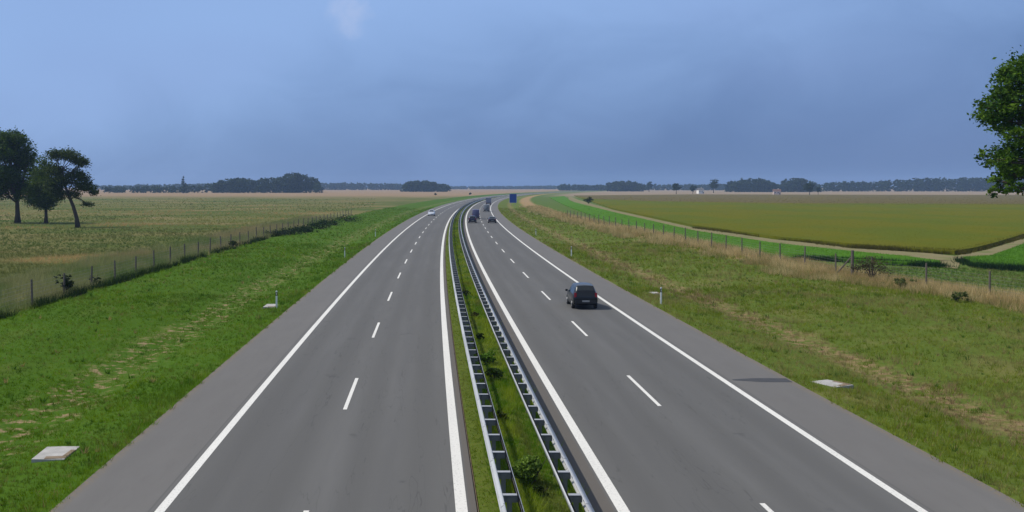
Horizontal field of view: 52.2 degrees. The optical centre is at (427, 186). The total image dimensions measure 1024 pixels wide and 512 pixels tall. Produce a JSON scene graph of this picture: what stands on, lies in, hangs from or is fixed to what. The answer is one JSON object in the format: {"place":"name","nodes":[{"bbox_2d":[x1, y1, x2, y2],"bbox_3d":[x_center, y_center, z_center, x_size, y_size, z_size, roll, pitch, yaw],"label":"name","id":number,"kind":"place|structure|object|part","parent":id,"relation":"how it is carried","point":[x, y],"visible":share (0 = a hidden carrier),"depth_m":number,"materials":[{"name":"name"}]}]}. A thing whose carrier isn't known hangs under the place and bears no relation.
{"place":"outdoors","nodes":[
{"label":"outdoors","id":0,"kind":"place"},
{"bbox_2d":[51,191,571,511],"bbox_3d":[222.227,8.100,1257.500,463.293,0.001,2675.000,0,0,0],"label":"road","id":1,"kind":"structure","parent":0,"point":[298,438],"depth_m":36.49,"materials":[{"name":"grey asphalt"}]},
{"bbox_2d":[154,203,453,511],"bbox_3d":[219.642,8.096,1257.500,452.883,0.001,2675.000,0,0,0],"label":"road edge line","id":2,"kind":"object","parent":1,"relation":"on","point":[179,487],"visible":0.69,"depth_m":36.48,"materials":[{"name":"paint"}]},
{"bbox_2d":[303,212,442,511],"bbox_3d":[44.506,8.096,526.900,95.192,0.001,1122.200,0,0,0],"label":"dashed lane line","id":3,"kind":"object","parent":1,"relation":"on","point":[353,385],"visible":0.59,"depth_m":42.78,"materials":[{"name":"paint"}]},
{"bbox_2d":[428,210,434,215],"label":"car","id":4,"kind":"object","parent":1,"relation":"on","point":[431,212],"visible":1,"depth_m":289.36,"materials":[{"name":"silver metal"}]},
{"bbox_2d":[440,211,467,511],"bbox_3d":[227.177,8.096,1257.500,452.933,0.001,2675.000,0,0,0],"label":"road edge line","id":5,"kind":"object","parent":1,"relation":"on","point":[459,490],"visible":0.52,"depth_m":36.48,"materials":[{"name":"paint"}]},
{"bbox_2d":[0,188,1023,511],"bbox_3d":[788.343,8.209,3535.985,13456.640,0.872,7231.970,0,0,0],"label":"ground","id":6,"kind":"structure","parent":0,"point":[396,200],"depth_m":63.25,"materials":[{"name":"green plant"}]},
{"bbox_2d":[0,125,40,222],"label":"broadleaf tree","id":7,"kind":"object","parent":6,"relation":"on","point":[16,153],"visible":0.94,"depth_m":227.62,"materials":[{"name":"green plant"}]},
{"bbox_2d":[18,155,64,223],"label":"broadleaf tree","id":8,"kind":"object","parent":6,"relation":"on","point":[37,198],"visible":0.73,"depth_m":223.77,"materials":[{"name":"green plant"}]},
{"bbox_2d":[31,446,79,462],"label":"drain slab","id":9,"kind":"structure","parent":6,"relation":"on","point":[57,453],"depth_m":31.81,"materials":[{"name":"concrete"}]},
{"bbox_2d":[54,274,73,289],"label":"shrub","id":10,"kind":"object","parent":6,"relation":"on","point":[70,283],"visible":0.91,"depth_m":76.47,"materials":[{"name":"green plant"}]},
{"bbox_2d":[38,145,102,227],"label":"broadleaf tree","id":11,"kind":"object","parent":6,"relation":"on","point":[79,178],"visible":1,"depth_m":204.69,"materials":[{"name":"green plant"}]},
{"bbox_2d":[89,275,100,284],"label":"shrub","id":12,"kind":"object","parent":6,"relation":"on","point":[95,281],"visible":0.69,"depth_m":82.67,"materials":[{"name":"green plant"}]},
{"bbox_2d":[0,220,326,318],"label":"fence","id":13,"kind":"object","parent":6,"relation":"on","point":[158,268],"visible":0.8,"depth_m":87.18,"materials":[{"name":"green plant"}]},
{"bbox_2d":[0,214,338,314],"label":"meadow grass","id":14,"kind":"structure","parent":6,"relation":"on","point":[127,257],"depth_m":102.11,"materials":[{"name":"green plant"}]},
{"bbox_2d":[2,209,349,306],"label":"wildlife fence","id":15,"kind":"object","parent":6,"relation":"on","point":[92,273],"visible":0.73,"depth_m":93.95,"materials":[{"name":"metal"}]},
{"bbox_2d":[178,176,187,192],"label":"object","id":16,"kind":"object","parent":6,"relation":"on","point":[183,188],"visible":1,"depth_m":1278.96,"materials":[{"name":"grey stone"}]},
{"bbox_2d":[0,198,373,285],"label":"meadow grass","id":17,"kind":"structure","parent":6,"relation":"on","point":[65,255],"depth_m":177.03,"materials":[{"name":"green plant"}]},
{"bbox_2d":[0,230,384,506],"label":"verge weeds","id":18,"kind":"object","parent":6,"relation":"on","point":[44,400],"visible":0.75,"depth_m":60.14,"materials":[{"name":"green plant"}]},
{"bbox_2d":[103,172,323,192],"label":"wood","id":19,"kind":"object","parent":6,"relation":"on","point":[298,182],"visible":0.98,"depth_m":1343.84,"materials":[{"name":"green plant"}]},
{"bbox_2d":[0,207,432,511],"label":"verge grass","id":20,"kind":"structure","parent":6,"relation":"on","point":[184,382],"depth_m":55.36,"materials":[{"name":"green plant"}]},
{"bbox_2d":[228,240,237,246],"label":"shrub","id":21,"kind":"object","parent":6,"relation":"on","point":[232,243],"visible":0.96,"depth_m":134.87,"materials":[{"name":"green plant"}]},
{"bbox_2d":[84,182,451,189],"bbox_3d":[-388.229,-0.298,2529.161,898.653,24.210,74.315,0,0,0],"label":"wood","id":22,"kind":"object","parent":6,"relation":"on","point":[350,186],"visible":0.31,"depth_m":2509.70,"materials":[{"name":"green plant"}]},
{"bbox_2d":[264,304,277,307],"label":"drain slab","id":23,"kind":"structure","parent":6,"relation":"on","point":[270,305],"depth_m":72.00,"materials":[{"name":"concrete"}]},
{"bbox_2d":[265,228,290,235],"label":"shrub","id":24,"kind":"object","parent":6,"relation":"on","point":[280,232],"visible":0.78,"depth_m":167.65,"materials":[{"name":"green plant"}]},
{"bbox_2d":[282,225,305,234],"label":"shrub","id":25,"kind":"object","parent":6,"relation":"on","point":[292,231],"visible":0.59,"depth_m":173.09,"materials":[{"name":"green plant"}]},
{"bbox_2d":[290,224,319,232],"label":"shrub","id":26,"kind":"object","parent":6,"relation":"on","point":[307,228],"visible":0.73,"depth_m":181.87,"materials":[{"name":"green plant"}]},
{"bbox_2d":[305,218,331,229],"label":"shrub","id":27,"kind":"object","parent":6,"relation":"on","point":[323,224],"visible":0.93,"depth_m":196.81,"materials":[{"name":"green plant"}]},
{"bbox_2d":[318,217,344,224],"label":"shrub","id":28,"kind":"object","parent":6,"relation":"on","point":[330,222],"visible":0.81,"depth_m":216.00,"materials":[{"name":"green plant"}]},
{"bbox_2d":[330,214,366,221],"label":"shrub","id":29,"kind":"object","parent":6,"relation":"on","point":[346,219],"visible":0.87,"depth_m":239.12,"materials":[{"name":"green plant"}]},
{"bbox_2d":[400,180,451,191],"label":"wood","id":30,"kind":"object","parent":6,"relation":"on","point":[419,186],"visible":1,"depth_m":1605.65,"materials":[{"name":"green plant"}]},
{"bbox_2d":[509,194,516,202],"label":"road sign","id":31,"kind":"object","parent":6,"relation":"on","point":[512,198],"visible":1,"depth_m":454.97,"materials":[{"name":"blue metal"}]},
{"bbox_2d":[450,185,576,188],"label":"wood","id":32,"kind":"object","parent":6,"relation":"on","point":[508,187],"visible":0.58,"depth_m":3209.04,"materials":[{"name":"green plant"}]},
{"bbox_2d":[557,183,606,190],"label":"wood","id":33,"kind":"object","parent":6,"relation":"on","point":[583,187],"visible":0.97,"depth_m":2112.68,"materials":[{"name":"green plant"}]},
{"bbox_2d":[605,180,645,190],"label":"wood","id":34,"kind":"object","parent":6,"relation":"on","point":[628,185],"visible":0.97,"depth_m":1756.44,"materials":[{"name":"green plant"}]},
{"bbox_2d":[646,181,652,189],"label":"broadleaf tree","id":35,"kind":"object","parent":6,"relation":"on","point":[649,186],"visible":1,"depth_m":1697.92,"materials":[{"name":"green plant"}]},
{"bbox_2d":[660,287,661,303],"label":"delineator post","id":36,"kind":"object","parent":6,"relation":"on","point":[660,294],"visible":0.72,"depth_m":72.36,"materials":[{"name":"white plastic"}]},
{"bbox_2d":[672,183,681,193],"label":"broadleaf tree","id":37,"kind":"object","parent":6,"relation":"on","point":[675,186],"visible":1,"depth_m":1148.68,"materials":[{"name":"green plant"}]},
{"bbox_2d":[645,183,725,189],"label":"wood","id":38,"kind":"object","parent":6,"relation":"on","point":[686,187],"visible":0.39,"depth_m":2318.48,"materials":[{"name":"green plant"}]},
{"bbox_2d":[690,185,697,191],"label":"broadleaf tree","id":39,"kind":"object","parent":6,"relation":"on","point":[692,188],"visible":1,"depth_m":1188.03,"materials":[{"name":"green plant"}]},
{"bbox_2d":[696,187,703,193],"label":"farmhouse","id":40,"kind":"object","parent":6,"relation":"on","point":[700,190],"visible":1,"depth_m":1207.13,"materials":[{"name":"white paint"}]},
{"bbox_2d":[709,179,718,192],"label":"broadleaf tree","id":41,"kind":"object","parent":6,"relation":"on","point":[713,184],"visible":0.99,"depth_m":1347.57,"materials":[{"name":"green plant"}]},
{"bbox_2d":[517,204,1023,314],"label":"dry grass","id":42,"kind":"structure","parent":6,"relation":"on","point":[819,270],"depth_m":97.68,"materials":[{"name":"beige plant"}]},
{"bbox_2d":[692,225,852,247],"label":"field margin","id":43,"kind":"object","parent":6,"relation":"on","point":[798,240],"visible":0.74,"depth_m":154.16,"materials":[{"name":"green plant"}]},
{"bbox_2d":[724,177,822,191],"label":"wood","id":44,"kind":"object","parent":6,"relation":"on","point":[764,185],"visible":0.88,"depth_m":1557.00,"materials":[{"name":"green plant"}]},
{"bbox_2d":[772,188,780,194],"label":"barn","id":45,"kind":"structure","parent":6,"relation":"on","point":[777,191],"depth_m":1047.38,"materials":[{"name":"paint"}]},
{"bbox_2d":[534,228,1023,451],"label":"verge weeds","id":46,"kind":"object","parent":6,"relation":"on","point":[907,345],"visible":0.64,"depth_m":55.98,"materials":[{"name":"green plant"}]},
{"bbox_2d":[567,210,1023,294],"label":"wildlife fence","id":47,"kind":"object","parent":6,"relation":"on","point":[845,262],"visible":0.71,"depth_m":102.65,"materials":[{"name":"metal"}]},
{"bbox_2d":[802,182,814,194],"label":"broadleaf tree","id":48,"kind":"object","parent":6,"relation":"on","point":[807,187],"visible":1,"depth_m":1019.44,"materials":[{"name":"green plant"}]},
{"bbox_2d":[811,380,853,388],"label":"drain slab","id":49,"kind":"structure","parent":6,"relation":"on","point":[831,383],"depth_m":43.14,"materials":[{"name":"concrete"}]},
{"bbox_2d":[846,255,894,277],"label":"shrub","id":50,"kind":"object","parent":6,"relation":"on","point":[867,265],"visible":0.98,"depth_m":88.69,"materials":[{"name":"green plant"}]},
{"bbox_2d":[790,253,956,267],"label":"field margin","id":51,"kind":"object","parent":6,"relation":"on","point":[938,264],"visible":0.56,"depth_m":107.26,"materials":[{"name":"green plant"}]},
{"bbox_2d":[894,277,916,287],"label":"shrub","id":52,"kind":"object","parent":6,"relation":"on","point":[900,282],"visible":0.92,"depth_m":80.67,"materials":[{"name":"green plant"}]},
{"bbox_2d":[848,242,965,254],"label":"field margin","id":53,"kind":"object","parent":6,"relation":"on","point":[873,246],"visible":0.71,"depth_m":129.75,"materials":[{"name":"green plant"}]},
{"bbox_2d":[816,177,1023,190],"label":"wood","id":54,"kind":"object","parent":6,"relation":"on","point":[962,184],"visible":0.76,"depth_m":1763.42,"materials":[{"name":"green plant"}]},
{"bbox_2d":[832,265,1023,292],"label":"path grass","id":55,"kind":"structure","parent":6,"relation":"on","point":[971,274],"depth_m":94.73,"materials":[{"name":"plant"}]},
{"bbox_2d":[951,291,969,301],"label":"shrub","id":56,"kind":"object","parent":6,"relation":"on","point":[955,295],"visible":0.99,"depth_m":71.40,"materials":[{"name":"green plant"}]},
{"bbox_2d":[949,256,991,267],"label":"field margin","id":57,"kind":"object","parent":6,"relation":"on","point":[963,261],"visible":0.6,"depth_m":106.95,"materials":[{"name":"green plant"}]},
{"bbox_2d":[957,232,1023,253],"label":"field margin","id":58,"kind":"object","parent":6,"relation":"on","point":[1013,240],"visible":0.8,"depth_m":140.28,"materials":[{"name":"green plant"}]},
{"bbox_2d":[967,45,1023,197],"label":"broadleaf tree","id":59,"kind":"object","parent":6,"relation":"on","point":[1007,161],"visible":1,"depth_m":60.02,"materials":[{"name":"green plant"}]},
{"bbox_2d":[976,261,1023,271],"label":"field margin","id":60,"kind":"object","parent":6,"relation":"on","point":[1005,266],"visible":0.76,"depth_m":100.75,"materials":[{"name":"green plant"}]},
{"bbox_2d":[0,0,1023,187],"label":"sky","id":61,"kind":"structure","parent":0,"point":[453,93],"materials":[{"name":"blue"}]},
{"bbox_2d":[446,191,594,511],"bbox_3d":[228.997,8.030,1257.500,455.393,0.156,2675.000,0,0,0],"label":"median ground","id":62,"kind":"structure","parent":0,"point":[478,478],"depth_m":35.32,"materials":[{"name":"green plant"}]},
{"bbox_2d":[445,223,478,511],"bbox_3d":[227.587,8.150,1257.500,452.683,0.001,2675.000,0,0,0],"label":"drain slot","id":63,"kind":"object","parent":62,"relation":"on","point":[461,400],"visible":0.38,"depth_m":37.28,"materials":[{"name":"grey concrete"}]},
{"bbox_2d":[476,333,484,339],"bbox_3d":[2.747,7.815,54.007,0.490,0.529,0.564,0,0,0],"label":"shrub","id":64,"kind":"object","parent":62,"relation":"on","point":[479,335],"visible":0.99,"depth_m":53.86,"materials":[{"name":"green plant"}]},
{"bbox_2d":[449,195,524,511],"bbox_3d":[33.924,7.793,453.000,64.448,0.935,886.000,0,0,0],"label":"guard rail","id":65,"kind":"object","parent":62,"relation":"on","point":[509,499],"visible":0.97,"depth_m":34.79,"materials":[{"name":"metal"}]},
{"bbox_2d":[479,351,495,363],"bbox_3d":[2.676,7.755,46.829,0.890,0.660,1.016,0,0,0],"label":"shrub","id":66,"kind":"object","parent":62,"relation":"on","point":[488,357],"visible":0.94,"depth_m":46.65,"materials":[{"name":"green plant"}]},
{"bbox_2d":[484,367,503,378],"bbox_3d":[2.763,7.768,43.034,0.802,0.628,0.945,0,0,0],"label":"shrub","id":67,"kind":"object","parent":62,"relation":"on","point":[495,372],"visible":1,"depth_m":42.87,"materials":[{"name":"green plant"}]},
{"bbox_2d":[493,410,508,420],"bbox_3d":[2.522,7.869,35.475,0.508,0.422,0.585,0,0,27],"label":"shrub","id":68,"kind":"object","parent":62,"relation":"on","point":[501,414],"visible":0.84,"depth_m":35.45,"materials":[{"name":"green plant"}]},
{"bbox_2d":[458,195,594,511],"bbox_3d":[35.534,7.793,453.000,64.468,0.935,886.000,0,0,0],"label":"guard rail","id":69,"kind":"object","parent":62,"relation":"on","point":[578,497],"visible":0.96,"depth_m":34.77,"materials":[{"name":"metal"}]},
{"bbox_2d":[511,454,547,484],"bbox_3d":[2.713,7.617,27.908,1.024,0.931,1.215,0,0,0],"label":"shrub","id":70,"kind":"object","parent":62,"relation":"on","point":[525,470],"visible":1,"depth_m":27.57,"materials":[{"name":"green plant"}]},
{"bbox_2d":[532,485,548,496],"bbox_3d":[2.914,7.899,26.892,0.378,0.366,0.574,0,0,-15],"label":"shrub","id":71,"kind":"object","parent":62,"relation":"on","point":[539,488],"visible":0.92,"depth_m":26.83,"materials":[{"name":"green plant"}]},
{"bbox_2d":[462,191,1023,511],"bbox_3d":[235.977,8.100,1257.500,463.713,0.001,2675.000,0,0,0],"label":"road","id":72,"kind":"structure","parent":0,"point":[700,439],"depth_m":36.34,"materials":[{"name":"grey asphalt"}]},
{"bbox_2d":[468,216,476,222],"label":"car","id":73,"kind":"object","parent":72,"relation":"on","point":[472,218],"visible":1,"depth_m":230.86,"materials":[{"name":"blue paint"}]},
{"bbox_2d":[472,209,479,218],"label":"van","id":74,"kind":"object","parent":72,"relation":"on","point":[475,212],"visible":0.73,"depth_m":259.25,"materials":[{"name":"metal"}]},
{"bbox_2d":[483,204,488,210],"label":"van","id":75,"kind":"object","parent":72,"relation":"on","point":[486,207],"visible":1,"depth_m":335.25,"materials":[{"name":"grey paint"}]},
{"bbox_2d":[486,198,490,204],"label":"lorry","id":76,"kind":"object","parent":72,"relation":"on","point":[488,200],"visible":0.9,"depth_m":457.81,"materials":[{"name":"metal"}]},
{"bbox_2d":[487,216,496,222],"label":"car","id":77,"kind":"object","parent":72,"relation":"on","point":[492,219],"visible":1,"depth_m":230.99,"materials":[{"name":"paint"}]},
{"bbox_2d":[465,192,629,511],"bbox_3d":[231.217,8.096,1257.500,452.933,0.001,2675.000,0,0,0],"label":"road edge line","id":78,"kind":"object","parent":72,"relation":"on","point":[611,490],"visible":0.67,"depth_m":36.63,"materials":[{"name":"paint"}]},
{"bbox_2d":[565,282,597,307],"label":"car","id":79,"kind":"object","parent":72,"relation":"on","point":[581,293],"visible":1,"depth_m":68.62,"materials":[{"name":"black paint"}]},
{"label":"rear window","id":80,"kind":"part","parent":79,"relation":"part of","materials":[{"name":"black glass"}]},
{"bbox_2d":[479,197,773,511],"bbox_3d":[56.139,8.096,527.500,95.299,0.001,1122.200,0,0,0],"label":"dashed lane line","id":81,"kind":"object","parent":72,"relation":"on","point":[766,507],"visible":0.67,"depth_m":42.56,"materials":[{"name":"paint"}]},
{"bbox_2d":[490,198,927,511],"bbox_3d":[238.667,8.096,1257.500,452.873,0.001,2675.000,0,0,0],"label":"road edge line","id":82,"kind":"object","parent":72,"relation":"on","point":[907,501],"visible":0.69,"depth_m":35.93,"materials":[{"name":"paint"}]},
{"bbox_2d":[732,378,791,381],"bbox_3d":[13.971,8.096,43.525,2.350,0.001,0.930,0,0,0],"label":"asphalt patch","id":83,"kind":"object","parent":72,"relation":"on","point":[768,379],"visible":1,"depth_m":43.66,"materials":[{"name":"grey asphalt"}]},
{"bbox_2d":[549,196,939,265],"bbox_3d":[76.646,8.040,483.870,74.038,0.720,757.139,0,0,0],"label":"crop field","id":84,"kind":"structure","parent":0,"point":[565,201],"depth_m":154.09,"materials":[{"name":"green plant"}]},
{"bbox_2d":[569,196,1023,267],"bbox_3d":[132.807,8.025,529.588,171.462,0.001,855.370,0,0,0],"label":"farm track","id":85,"kind":"structure","parent":0,"point":[946,258],"depth_m":139.49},
{"bbox_2d":[574,194,1023,204],"bbox_3d":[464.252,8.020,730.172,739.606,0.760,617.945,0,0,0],"label":"crop field","id":86,"kind":"structure","parent":0,"point":[925,199],"depth_m":671.49,"materials":[{"name":"plant"}]},
{"bbox_2d":[576,196,1023,254],"bbox_3d":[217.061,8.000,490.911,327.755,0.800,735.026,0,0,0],"label":"crop field","id":87,"kind":"structure","parent":0,"point":[913,216],"depth_m":240.74,"materials":[{"name":"green plant"}]},
{"bbox_2d":[583,196,593,203],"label":"shrub","id":88,"kind":"object","parent":87,"relation":"on","point":[587,200],"visible":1,"depth_m":471.46,"materials":[{"name":"green plant"}]},
{"bbox_2d":[962,242,1023,265],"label":"crop field","id":89,"kind":"structure","parent":0,"point":[991,258],"depth_m":111.59,"materials":[{"name":"green plant"}]}
]}

